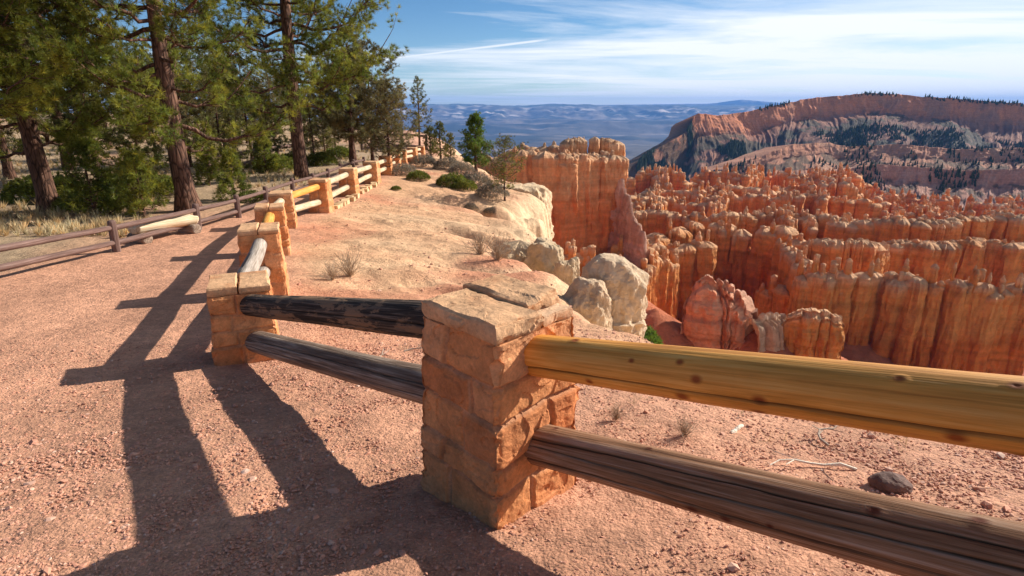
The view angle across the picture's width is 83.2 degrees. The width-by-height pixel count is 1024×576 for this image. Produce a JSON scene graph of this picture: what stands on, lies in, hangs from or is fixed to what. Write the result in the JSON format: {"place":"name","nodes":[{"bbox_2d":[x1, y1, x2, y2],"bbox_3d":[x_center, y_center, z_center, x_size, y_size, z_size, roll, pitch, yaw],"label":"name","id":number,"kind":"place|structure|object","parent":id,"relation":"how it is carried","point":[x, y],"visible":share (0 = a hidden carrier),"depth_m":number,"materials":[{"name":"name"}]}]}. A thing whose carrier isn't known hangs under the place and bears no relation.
{"place":"outdoors","nodes":[
{"label":"outdoors","id":0,"kind":"place"},
{"bbox_2d":[36,103,773,159],"bbox_3d":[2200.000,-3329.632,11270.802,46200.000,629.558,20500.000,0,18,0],"label":"valley","id":1,"kind":"structure","parent":0,"point":[636,130],"depth_m":12092.32,"materials":[{"name":"blue"}]},
{"bbox_2d":[0,119,989,455],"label":"dry grass","id":2,"kind":"structure","parent":0,"point":[38,215],"depth_m":13.01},
{"bbox_2d":[0,113,1023,575],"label":"ground","id":3,"kind":"structure","parent":0,"point":[166,269],"depth_m":3.48,"materials":[{"name":"gravel"}]},
{"bbox_2d":[0,0,65,178],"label":"forest pine","id":4,"kind":"object","parent":3,"relation":"on","point":[8,170],"visible":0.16,"depth_m":20.55,"materials":[{"name":"green plant"}]},
{"bbox_2d":[0,171,84,204],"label":"green shrub","id":5,"kind":"object","parent":3,"relation":"on","point":[24,187],"visible":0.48,"depth_m":15.64,"materials":[{"name":"green plant"}]},
{"bbox_2d":[0,0,122,169],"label":"forest pine","id":6,"kind":"object","parent":3,"relation":"on","point":[58,113],"visible":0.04,"depth_m":22.96,"materials":[{"name":"green plant"}]},
{"bbox_2d":[0,0,128,126],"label":"ponderosa pine","id":7,"kind":"object","parent":3,"relation":"on","point":[20,100],"visible":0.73,"depth_m":12.21,"materials":[{"name":"green plant"}]},
{"bbox_2d":[0,0,147,211],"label":"ponderosa pine","id":8,"kind":"object","parent":3,"relation":"on","point":[30,141],"visible":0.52,"depth_m":13.91,"materials":[{"name":"green plant"}]},
{"bbox_2d":[44,128,131,216],"bbox_3d":[-9.951,-2.583,13.727,1.701,2.448,1.538,-9,20,-27],"label":"young pine","id":9,"kind":"object","parent":3,"relation":"on","point":[86,161],"visible":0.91,"depth_m":13.50,"materials":[{"name":"green plant"}]},
{"bbox_2d":[49,184,133,214],"bbox_3d":[-10.600,-2.290,14.613,1.944,0.836,1.930,-13,21,-34],"label":"green shrub","id":10,"kind":"object","parent":3,"relation":"on","point":[57,204],"visible":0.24,"depth_m":14.09,"materials":[{"name":"green plant"}]},
{"bbox_2d":[63,9,124,148],"bbox_3d":[-22.477,-11.306,30.990,3.229,7.948,3.054,1,18,2],"label":"forest pine","id":11,"kind":"object","parent":3,"relation":"on","point":[105,125],"visible":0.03,"depth_m":31.23,"materials":[{"name":"green plant"}]},
{"bbox_2d":[40,0,151,179],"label":"forest pine","id":12,"kind":"object","parent":3,"relation":"on","point":[112,132],"visible":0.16,"depth_m":19.85,"materials":[{"name":"green plant"}]},
{"bbox_2d":[98,74,169,190],"bbox_3d":[-10.998,-4.440,16.826,1.742,3.877,1.968,-3,18,-11],"label":"forest pine","id":13,"kind":"object","parent":3,"relation":"on","point":[123,142],"visible":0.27,"depth_m":16.78,"materials":[{"name":"green plant"}]},
{"bbox_2d":[109,24,158,130],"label":"forest pine","id":14,"kind":"object","parent":3,"relation":"on","point":[140,51],"visible":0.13,"depth_m":34.16,"materials":[{"name":"green plant"}]},
{"bbox_2d":[103,142,170,217],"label":"young pine","id":15,"kind":"object","parent":3,"relation":"on","point":[133,160],"visible":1,"depth_m":13.20,"materials":[{"name":"green plant"}]},
{"bbox_2d":[127,74,166,166],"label":"forest pine","id":16,"kind":"object","parent":3,"relation":"on","point":[154,142],"visible":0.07,"depth_m":25.12,"materials":[{"name":"green plant"}]},
{"bbox_2d":[134,174,173,197],"bbox_3d":[-10.537,-3.083,17.394,1.792,0.776,1.805,-3,18,-9],"label":"green shrub","id":17,"kind":"object","parent":3,"relation":"on","point":[168,183],"visible":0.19,"depth_m":17.04,"materials":[{"name":"green plant"}]},
{"bbox_2d":[127,214,200,243],"bbox_3d":[-6.819,-1.154,11.333,0.440,0.450,1.374,6,18,17],"label":"log bench","id":18,"kind":"object","parent":3,"relation":"on","point":[189,221],"visible":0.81,"depth_m":11.25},
{"bbox_2d":[21,0,316,211],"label":"ponderosa pine","id":19,"kind":"object","parent":3,"relation":"on","point":[115,73],"visible":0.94,"depth_m":13.32,"materials":[{"name":"green plant"}]},
{"bbox_2d":[140,42,216,166],"bbox_3d":[-14.199,-7.703,24.685,2.729,5.400,2.834,16,23,40],"label":"forest pine","id":20,"kind":"object","parent":3,"relation":"on","point":[184,114],"visible":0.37,"depth_m":24.64,"materials":[{"name":"green plant"}]},
{"bbox_2d":[0,157,364,270],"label":"log fence","id":21,"kind":"object","parent":3,"relation":"on","point":[112,228],"visible":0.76,"depth_m":10.21,"materials":[{"name":"brown wood"}]},
{"bbox_2d":[151,15,222,141],"bbox_3d":[-15.786,-9.777,28.375,2.717,7.072,2.873,-17,24,-42],"label":"forest pine","id":22,"kind":"object","parent":3,"relation":"on","point":[196,71],"visible":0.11,"depth_m":28.18,"materials":[{"name":"green plant"}]},
{"bbox_2d":[191,145,221,185],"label":"young pine","id":23,"kind":"object","parent":3,"relation":"on","point":[210,171],"visible":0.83,"depth_m":19.44,"materials":[{"name":"green plant"}]},
{"bbox_2d":[190,65,241,154],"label":"forest pine","id":24,"kind":"object","parent":3,"relation":"on","point":[211,120],"visible":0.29,"depth_m":25.75,"materials":[{"name":"green plant"}]},
{"bbox_2d":[193,53,248,149],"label":"forest pine","id":25,"kind":"object","parent":3,"relation":"on","point":[219,108],"visible":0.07,"depth_m":32.11,"materials":[{"name":"green plant"}]},
{"bbox_2d":[212,144,252,200],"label":"young pine","id":26,"kind":"object","parent":3,"relation":"on","point":[226,161],"visible":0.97,"depth_m":16.38,"materials":[{"name":"green plant"}]},
{"bbox_2d":[217,107,253,169],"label":"forest pine","id":27,"kind":"object","parent":3,"relation":"on","point":[225,118],"visible":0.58,"depth_m":23.16,"materials":[{"name":"green plant"}]},
{"bbox_2d":[219,61,266,159],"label":"forest pine","id":28,"kind":"object","parent":3,"relation":"on","point":[244,70],"visible":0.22,"depth_m":27.61,"materials":[{"name":"green plant"}]},
{"bbox_2d":[207,144,291,170],"bbox_3d":[-11.828,-5.997,26.862,0.434,1.058,9.554,0,18,1],"label":"shrub","id":29,"kind":"object","parent":3,"relation":"on","point":[248,161],"visible":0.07,"depth_m":25.64,"materials":[{"name":"green plant"}]},
{"bbox_2d":[239,189,263,202],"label":"green shrub","id":30,"kind":"object","parent":3,"relation":"on","point":[255,198],"visible":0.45,"depth_m":16.41,"materials":[{"name":"green plant"}]},
{"bbox_2d":[250,134,281,171],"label":"young pine","id":31,"kind":"object","parent":3,"relation":"on","point":[260,153],"visible":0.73,"depth_m":23.26,"materials":[{"name":"green plant"}]},
{"bbox_2d":[245,66,288,144],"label":"forest pine","id":32,"kind":"object","parent":3,"relation":"on","point":[267,82],"visible":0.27,"depth_m":34.27,"materials":[{"name":"green plant"}]},
{"bbox_2d":[248,89,291,154],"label":"forest pine","id":33,"kind":"object","parent":3,"relation":"on","point":[277,144],"visible":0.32,"depth_m":25.91,"materials":[{"name":"green plant"}]},
{"bbox_2d":[250,153,293,172],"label":"green shrub","id":34,"kind":"object","parent":3,"relation":"on","point":[285,162],"visible":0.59,"depth_m":23.73,"materials":[{"name":"green plant"}]},
{"bbox_2d":[168,0,410,179],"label":"ponderosa pine","id":35,"kind":"object","parent":3,"relation":"on","point":[336,74],"visible":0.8,"depth_m":20.12,"materials":[{"name":"green plant"}]},
{"bbox_2d":[301,87,330,153],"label":"forest pine","id":36,"kind":"object","parent":3,"relation":"on","point":[312,142],"visible":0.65,"depth_m":27.77,"materials":[{"name":"green plant"}]},
{"bbox_2d":[306,150,337,166],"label":"green shrub","id":37,"kind":"object","parent":3,"relation":"on","point":[317,158],"visible":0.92,"depth_m":26.49,"materials":[{"name":"green plant"}]},
{"bbox_2d":[313,113,338,151],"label":"forest pine","id":38,"kind":"object","parent":3,"relation":"on","point":[330,143],"visible":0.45,"depth_m":31.81,"materials":[{"name":"green plant"}]},
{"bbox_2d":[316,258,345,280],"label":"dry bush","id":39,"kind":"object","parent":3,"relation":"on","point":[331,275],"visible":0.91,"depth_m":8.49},
{"bbox_2d":[325,145,348,158],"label":"green shrub","id":40,"kind":"object","parent":3,"relation":"on","point":[336,151],"visible":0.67,"depth_m":30.54,"materials":[{"name":"green plant"}]},
{"bbox_2d":[325,244,371,278],"bbox_3d":[-2.506,-0.407,8.787,0.669,0.546,0.704,-16,23,-41],"label":"dry bush","id":41,"kind":"object","parent":3,"relation":"on","point":[348,264],"visible":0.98,"depth_m":8.79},
{"bbox_2d":[310,40,389,164],"bbox_3d":[-7.422,-8.328,26.704,3.806,5.748,3.219,-5,18,-15],"label":"pine tree","id":42,"kind":"object","parent":3,"relation":"on","point":[340,121],"visible":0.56,"depth_m":26.36,"materials":[{"name":"green plant"}]},
{"bbox_2d":[336,37,411,160],"bbox_3d":[-7.083,-9.075,28.316,3.497,6.322,3.608,15,23,40],"label":"bushy pine","id":43,"kind":"object","parent":3,"relation":"on","point":[388,66],"visible":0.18,"depth_m":27.89,"materials":[{"name":"green plant"}]},
{"bbox_2d":[356,76,420,167],"bbox_3d":[-5.124,-6.401,23.388,2.737,4.203,2.672,13,22,36],"label":"bushy pine","id":44,"kind":"object","parent":3,"relation":"on","point":[387,97],"visible":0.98,"depth_m":22.90,"materials":[{"name":"green plant"}]},
{"bbox_2d":[392,163,416,175],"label":"sage shrub","id":45,"kind":"object","parent":3,"relation":"on","point":[404,168],"visible":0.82,"depth_m":23.90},
{"bbox_2d":[403,75,432,144],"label":"sparse pine","id":46,"kind":"object","parent":3,"relation":"on","point":[418,96],"visible":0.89,"depth_m":40.94,"materials":[{"name":"green plant"}]},
{"bbox_2d":[406,170,430,180],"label":"green shrub","id":47,"kind":"object","parent":3,"relation":"on","point":[416,174],"visible":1,"depth_m":22.71,"materials":[{"name":"green plant"}]},
{"bbox_2d":[409,154,435,166],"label":"sage shrub","id":48,"kind":"object","parent":3,"relation":"on","point":[416,159],"visible":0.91,"depth_m":28.93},
{"bbox_2d":[422,125,439,156],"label":"dark juniper","id":49,"kind":"object","parent":3,"relation":"on","point":[430,136],"visible":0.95,"depth_m":35.59,"materials":[{"name":"plant"}]},
{"bbox_2d":[431,120,448,158],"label":"dark juniper","id":50,"kind":"object","parent":3,"relation":"on","point":[440,134],"visible":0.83,"depth_m":36.17,"materials":[{"name":"plant"}]},
{"bbox_2d":[431,155,460,169],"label":"sage shrub","id":51,"kind":"object","parent":3,"relation":"on","point":[442,164],"visible":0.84,"depth_m":27.71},
{"bbox_2d":[443,132,455,159],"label":"dark juniper","id":52,"kind":"object","parent":3,"relation":"on","point":[451,147],"visible":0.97,"depth_m":33.98,"materials":[{"name":"plant"}]},
{"bbox_2d":[436,171,469,188],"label":"green shrub","id":53,"kind":"object","parent":3,"relation":"on","point":[447,179],"visible":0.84,"depth_m":21.87,"materials":[{"name":"green plant"}]},
{"bbox_2d":[448,161,474,172],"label":"sage shrub","id":54,"kind":"object","parent":3,"relation":"on","point":[462,166],"visible":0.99,"depth_m":26.75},
{"bbox_2d":[451,178,477,190],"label":"green shrub","id":55,"kind":"object","parent":3,"relation":"on","point":[470,183],"visible":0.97,"depth_m":21.57,"materials":[{"name":"green plant"}]},
{"bbox_2d":[457,110,495,170],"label":"green pine","id":56,"kind":"object","parent":3,"relation":"on","point":[476,143],"visible":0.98,"depth_m":28.75,"materials":[{"name":"green plant"}]},
{"bbox_2d":[462,170,492,186],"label":"sage shrub","id":57,"kind":"object","parent":3,"relation":"on","point":[474,177],"visible":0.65,"depth_m":22.50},
{"bbox_2d":[462,228,496,254],"bbox_3d":[-0.625,-0.922,11.191,0.812,0.630,0.772,-4,18,-13],"label":"dry bush","id":58,"kind":"object","parent":3,"relation":"on","point":[479,245],"visible":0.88,"depth_m":11.17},
{"bbox_2d":[474,182,510,198],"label":"sage shrub","id":59,"kind":"object","parent":3,"relation":"on","point":[497,190],"visible":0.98,"depth_m":20.68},
{"bbox_2d":[476,229,520,260],"bbox_3d":[-0.279,-0.776,10.626,0.772,0.630,0.812,-16,24,-42],"label":"dry bush","id":60,"kind":"object","parent":3,"relation":"on","point":[497,250],"visible":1,"depth_m":10.64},
{"bbox_2d":[483,133,528,200],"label":"sparse pine","id":61,"kind":"object","parent":3,"relation":"on","point":[504,154],"visible":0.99,"depth_m":20.48,"materials":[{"name":"green plant"}]},
{"bbox_2d":[500,240,530,262],"bbox_3d":[0.174,0.327,12.906,1.223,2.871,1.139,0,18,0],"label":"rock lump","id":62,"kind":"object","parent":3,"relation":"on","point":[520,254],"visible":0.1,"depth_m":12.31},
{"bbox_2d":[502,182,553,238],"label":"rock cliff","id":63,"kind":"structure","parent":3,"relation":"on","point":[542,193],"depth_m":23.86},
{"bbox_2d":[524,237,563,273],"bbox_3d":[0.670,0.429,12.327,1.010,3.028,0.952,0,18,0],"label":"rock lump","id":64,"kind":"object","parent":3,"relation":"on","point":[544,254],"visible":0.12,"depth_m":11.68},
{"bbox_2d":[553,257,579,285],"bbox_3d":[1.032,0.776,11.477,0.668,2.880,0.604,0,18,0],"label":"rock lump","id":65,"kind":"object","parent":3,"relation":"on","point":[567,272],"visible":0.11,"depth_m":10.93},
{"bbox_2d":[561,276,612,329],"bbox_3d":[1.123,0.960,9.133,1.006,2.348,1.038,0,18,0],"label":"cream boulder","id":66,"kind":"object","parent":3,"relation":"on","point":[589,300],"visible":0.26,"depth_m":8.59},
{"bbox_2d":[206,146,1023,575],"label":"stone rail fence","id":67,"kind":"object","parent":3,"relation":"on","point":[498,372],"visible":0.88,"depth_m":2.17,"materials":[{"name":"stone"}]},
{"bbox_2d":[581,253,648,337],"bbox_3d":[1.604,0.678,9.656,1.346,2.567,1.233,0,18,0],"label":"cream boulder","id":68,"kind":"object","parent":3,"relation":"on","point":[624,279],"visible":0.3,"depth_m":9.07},
{"bbox_2d":[604,401,629,419],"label":"dry bush","id":69,"kind":"object","parent":3,"relation":"on","point":[617,416],"visible":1,"depth_m":3.47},
{"bbox_2d":[668,412,704,436],"bbox_3d":[0.956,0.751,3.172,0.206,0.168,0.216,5,18,15],"label":"dry bush","id":70,"kind":"object","parent":3,"relation":"on","point":[683,430],"visible":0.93,"depth_m":3.17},
{"bbox_2d":[770,451,856,470],"bbox_3d":[1.427,0.824,2.727,0.391,0.076,0.126,6,19,18],"label":"dead twig","id":71,"kind":"object","parent":3,"relation":"on","point":[830,464],"visible":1,"depth_m":2.75,"materials":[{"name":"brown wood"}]},
{"bbox_2d":[867,471,912,493],"bbox_3d":[1.658,0.863,2.534,0.166,0.107,0.143,0,18,0],"label":"stone","id":72,"kind":"object","parent":3,"relation":"on","point":[888,482],"visible":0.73,"depth_m":2.49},
{"bbox_3d":[2.664,2.998,12.509,1.814,4.019,1.575,0,18,0],"label":"rock lump","id":73,"kind":"object","parent":3,"relation":"on","visible":0},
{"bbox_2d":[644,325,663,343],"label":"green shrub","id":74,"kind":"object","parent":73,"relation":"on","point":[650,335],"visible":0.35,"depth_m":11.74,"materials":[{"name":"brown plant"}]},
{"bbox_2d":[46,0,1023,105],"label":"sky","id":75,"kind":"structure","parent":0,"point":[487,52],"materials":[{"name":"blue"}]},
{"bbox_2d":[607,100,781,105],"bbox_3d":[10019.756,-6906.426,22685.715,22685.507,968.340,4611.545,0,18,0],"label":"distant mountain","id":76,"kind":"structure","parent":0,"point":[743,102],"depth_m":23295.28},
{"bbox_2d":[628,93,1023,182],"bbox_3d":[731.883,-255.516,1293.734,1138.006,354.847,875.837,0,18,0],"label":"mesa hill","id":77,"kind":"structure","parent":0,"point":[801,121],"depth_m":1414.15,"materials":[{"name":"stone"}]},
{"bbox_2d":[636,91,1023,210],"bbox_3d":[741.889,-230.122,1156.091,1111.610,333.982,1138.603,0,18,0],"label":"distant wood","id":78,"kind":"object","parent":77,"relation":"on","point":[735,146],"visible":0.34,"depth_m":1313.83,"materials":[{"name":"plant"}]},
{"bbox_2d":[644,300,1023,375],"bbox_3d":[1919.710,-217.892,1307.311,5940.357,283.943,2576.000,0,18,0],"label":"canyon floor","id":79,"kind":"structure","parent":0,"point":[666,326],"depth_m":133.30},
{"bbox_2d":[472,141,558,179],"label":"orange ridge","id":80,"kind":"structure","parent":79,"relation":"on","point":[553,148],"depth_m":224.49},
{"bbox_2d":[505,146,577,254],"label":"red cliff","id":81,"kind":"structure","parent":79,"relation":"on","point":[548,170],"depth_m":176.31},
{"bbox_2d":[564,234,623,276],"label":"hoodoos","id":82,"kind":"object","parent":79,"relation":"on","point":[586,255],"visible":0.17,"depth_m":170.27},
{"bbox_2d":[562,149,628,255],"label":"red butte","id":83,"kind":"object","parent":79,"relation":"on","point":[596,179],"visible":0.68,"depth_m":183.04,"materials":[{"name":"stone"}]},
{"bbox_2d":[558,136,625,156],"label":"butte crest","id":84,"kind":"object","parent":83,"relation":"on","point":[596,145],"visible":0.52,"depth_m":188.93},
{"bbox_2d":[607,178,650,267],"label":"butte buttress","id":85,"kind":"structure","parent":79,"relation":"on","point":[626,224],"depth_m":182.25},
{"bbox_2d":[645,196,667,210],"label":"hoodoos","id":86,"kind":"object","parent":79,"relation":"on","point":[662,202],"visible":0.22,"depth_m":333.72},
{"bbox_2d":[647,239,666,254],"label":"hoodoos","id":87,"kind":"object","parent":79,"relation":"on","point":[658,247],"visible":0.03,"depth_m":198.93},
{"bbox_2d":[640,249,679,318],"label":"hoodoos","id":88,"kind":"object","parent":79,"relation":"on","point":[662,270],"visible":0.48,"depth_m":187.96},
{"bbox_2d":[650,168,669,189],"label":"hoodoos","id":89,"kind":"object","parent":79,"relation":"on","point":[663,182],"visible":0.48,"depth_m":486.55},
{"bbox_2d":[667,229,717,322],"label":"hoodoos","id":90,"kind":"object","parent":79,"relation":"on","point":[697,258],"visible":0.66,"depth_m":206.17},
{"bbox_2d":[706,190,730,216],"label":"hoodoos","id":91,"kind":"object","parent":79,"relation":"on","point":[719,204],"visible":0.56,"depth_m":330.69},
{"bbox_2d":[680,274,757,349],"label":"salmon rock","id":92,"kind":"object","parent":79,"relation":"on","point":[718,311],"visible":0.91,"depth_m":128.97,"materials":[{"name":"stone"}]},
{"bbox_2d":[646,212,805,303],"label":"hoodoos","id":93,"kind":"object","parent":79,"relation":"on","point":[740,266],"visible":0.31,"depth_m":219.94,"materials":[{"name":"stone"}]},
{"bbox_2d":[741,164,764,188],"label":"hoodoos","id":94,"kind":"object","parent":79,"relation":"on","point":[749,179],"visible":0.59,"depth_m":478.92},
{"bbox_2d":[633,202,876,251],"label":"hoodoos","id":95,"kind":"object","parent":79,"relation":"on","point":[650,221],"visible":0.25,"depth_m":261.53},
{"bbox_2d":[744,312,785,352],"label":"tan rock","id":96,"kind":"object","parent":79,"relation":"on","point":[767,327],"visible":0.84,"depth_m":126.81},
{"bbox_2d":[754,274,789,315],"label":"hoodoos","id":97,"kind":"object","parent":79,"relation":"on","point":[774,297],"visible":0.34,"depth_m":185.37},
{"bbox_2d":[776,209,792,225],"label":"hoodoos","id":98,"kind":"object","parent":79,"relation":"on","point":[783,219],"visible":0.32,"depth_m":249.27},
{"bbox_2d":[769,234,812,294],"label":"hoodoos","id":99,"kind":"object","parent":79,"relation":"on","point":[787,257],"visible":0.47,"depth_m":195.08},
{"bbox_2d":[799,209,817,240],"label":"hoodoos","id":100,"kind":"object","parent":79,"relation":"on","point":[809,226],"visible":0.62,"depth_m":242.93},
{"bbox_2d":[781,307,845,359],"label":"rock outcrop","id":101,"kind":"object","parent":79,"relation":"on","point":[812,332],"visible":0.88,"depth_m":124.94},
{"bbox_2d":[632,186,1007,219],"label":"hoodoos","id":102,"kind":"object","parent":79,"relation":"on","point":[855,208],"visible":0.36,"depth_m":338.45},
{"bbox_2d":[812,187,827,214],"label":"hoodoos","id":103,"kind":"object","parent":79,"relation":"on","point":[821,202],"visible":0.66,"depth_m":319.69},
{"bbox_2d":[812,169,827,192],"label":"hoodoos","id":104,"kind":"object","parent":79,"relation":"on","point":[817,177],"visible":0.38,"depth_m":476.00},
{"bbox_2d":[626,162,1023,216],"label":"hoodoos","id":105,"kind":"object","parent":79,"relation":"on","point":[640,182],"visible":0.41,"depth_m":500.22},
{"bbox_2d":[813,165,836,183],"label":"hoodoos","id":106,"kind":"object","parent":79,"relation":"on","point":[829,178],"visible":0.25,"depth_m":467.15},
{"bbox_2d":[630,177,1023,218],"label":"hoodoos","id":107,"kind":"object","parent":79,"relation":"on","point":[849,189],"visible":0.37,"depth_m":387.36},
{"bbox_2d":[835,162,846,196],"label":"hoodoos","id":108,"kind":"object","parent":79,"relation":"on","point":[840,174],"visible":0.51,"depth_m":468.27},
{"bbox_2d":[800,238,889,273],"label":"hoodoos","id":109,"kind":"object","parent":79,"relation":"on","point":[861,253],"visible":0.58,"depth_m":192.66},
{"bbox_2d":[786,254,1023,375],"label":"hoodoos","id":110,"kind":"object","parent":79,"relation":"on","point":[974,322],"visible":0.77,"depth_m":161.72,"materials":[{"name":"stone"}]},
{"bbox_2d":[824,212,1023,242],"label":"hoodoos","id":111,"kind":"object","parent":79,"relation":"on","point":[1009,226],"visible":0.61,"depth_m":224.81,"materials":[{"name":"stone"}]},
{"bbox_2d":[878,236,1023,286],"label":"hoodoos","id":112,"kind":"object","parent":79,"relation":"on","point":[998,259],"visible":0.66,"depth_m":202.60,"materials":[{"name":"stone"}]},
{"bbox_2d":[707,143,1023,175],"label":"hill","id":113,"kind":"structure","parent":0,"point":[796,157],"depth_m":926.68,"materials":[{"name":"stone"}]},
{"bbox_2d":[830,164,1023,210],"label":"hill","id":114,"kind":"structure","parent":0,"point":[994,183],"depth_m":702.69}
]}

